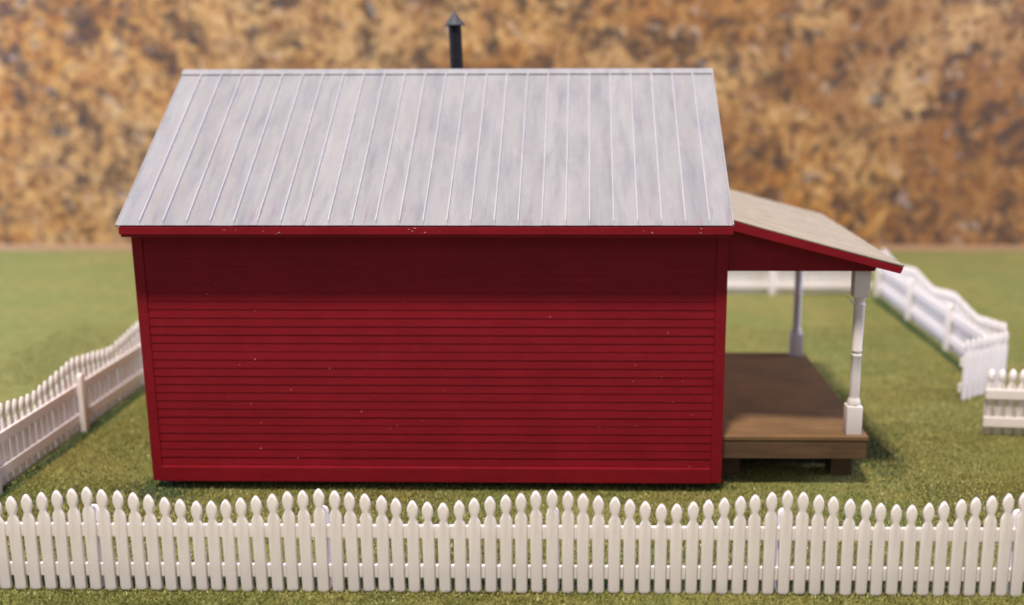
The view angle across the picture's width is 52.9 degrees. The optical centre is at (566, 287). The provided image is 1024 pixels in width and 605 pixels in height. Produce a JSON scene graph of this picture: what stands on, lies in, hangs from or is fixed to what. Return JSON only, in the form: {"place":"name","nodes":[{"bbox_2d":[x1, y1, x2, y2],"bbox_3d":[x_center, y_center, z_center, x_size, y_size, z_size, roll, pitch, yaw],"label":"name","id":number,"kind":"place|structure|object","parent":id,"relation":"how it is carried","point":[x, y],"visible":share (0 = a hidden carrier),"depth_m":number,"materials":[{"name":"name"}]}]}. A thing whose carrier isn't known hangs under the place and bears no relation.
{"place":"outdoors","nodes":[
{"label":"outdoors","id":0,"kind":"place"},
{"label":"countertop","id":1,"kind":"structure","parent":0,"visible":0},
{"bbox_2d":[0,0,1023,244],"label":"hillside backdrop","id":2,"kind":"object","parent":1,"relation":"on","point":[886,122],"depth_m":28.22,"materials":[{"name":"stone"}]},
{"bbox_2d":[0,251,1023,604],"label":"lawn","id":3,"kind":"structure","parent":1,"relation":"on","point":[44,295],"depth_m":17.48,"materials":[{"name":"green plant"}]},
{"bbox_2d":[0,322,144,493],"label":"picket fence","id":4,"kind":"object","parent":3,"relation":"on","point":[79,401],"visible":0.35,"depth_m":14.22,"materials":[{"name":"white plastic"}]},
{"bbox_2d":[115,12,904,483],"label":"red house","id":5,"kind":"structure","parent":3,"relation":"on","point":[455,274],"depth_m":12.36,"materials":[{"name":"paint"}]},
{"bbox_2d":[0,487,1023,596],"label":"picket fence","id":6,"kind":"object","parent":3,"relation":"on","point":[329,569],"visible":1,"depth_m":9.99,"materials":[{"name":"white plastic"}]},
{"bbox_2d":[727,271,871,294],"bbox_3d":[0.076,-0.372,23.230,13.607,1.093,0.144,0,12,1],"label":"picket fence","id":7,"kind":"object","parent":3,"relation":"on","point":[773,284],"visible":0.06,"depth_m":23.21,"materials":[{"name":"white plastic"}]},
{"bbox_2d":[875,248,1006,357],"bbox_3d":[6.941,0.378,19.670,0.144,1.091,6.896,0,12,1],"label":"picket fence","id":8,"kind":"object","parent":3,"relation":"on","point":[947,323],"visible":0.81,"depth_m":19.41,"materials":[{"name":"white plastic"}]},
{"bbox_2d":[958,331,1008,400],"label":"gate","id":9,"kind":"structure","parent":8,"relation":"attached to","point":[977,365],"depth_m":15.96,"materials":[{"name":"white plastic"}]},
{"bbox_2d":[982,369,1023,435],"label":"picket fence","id":10,"kind":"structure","parent":3,"relation":"on","point":[1000,394],"depth_m":14.25,"materials":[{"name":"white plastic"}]},
{"bbox_2d":[0,244,1023,251],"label":"caulk strip","id":11,"kind":"object","parent":1,"relation":"on","point":[887,248],"depth_m":28.99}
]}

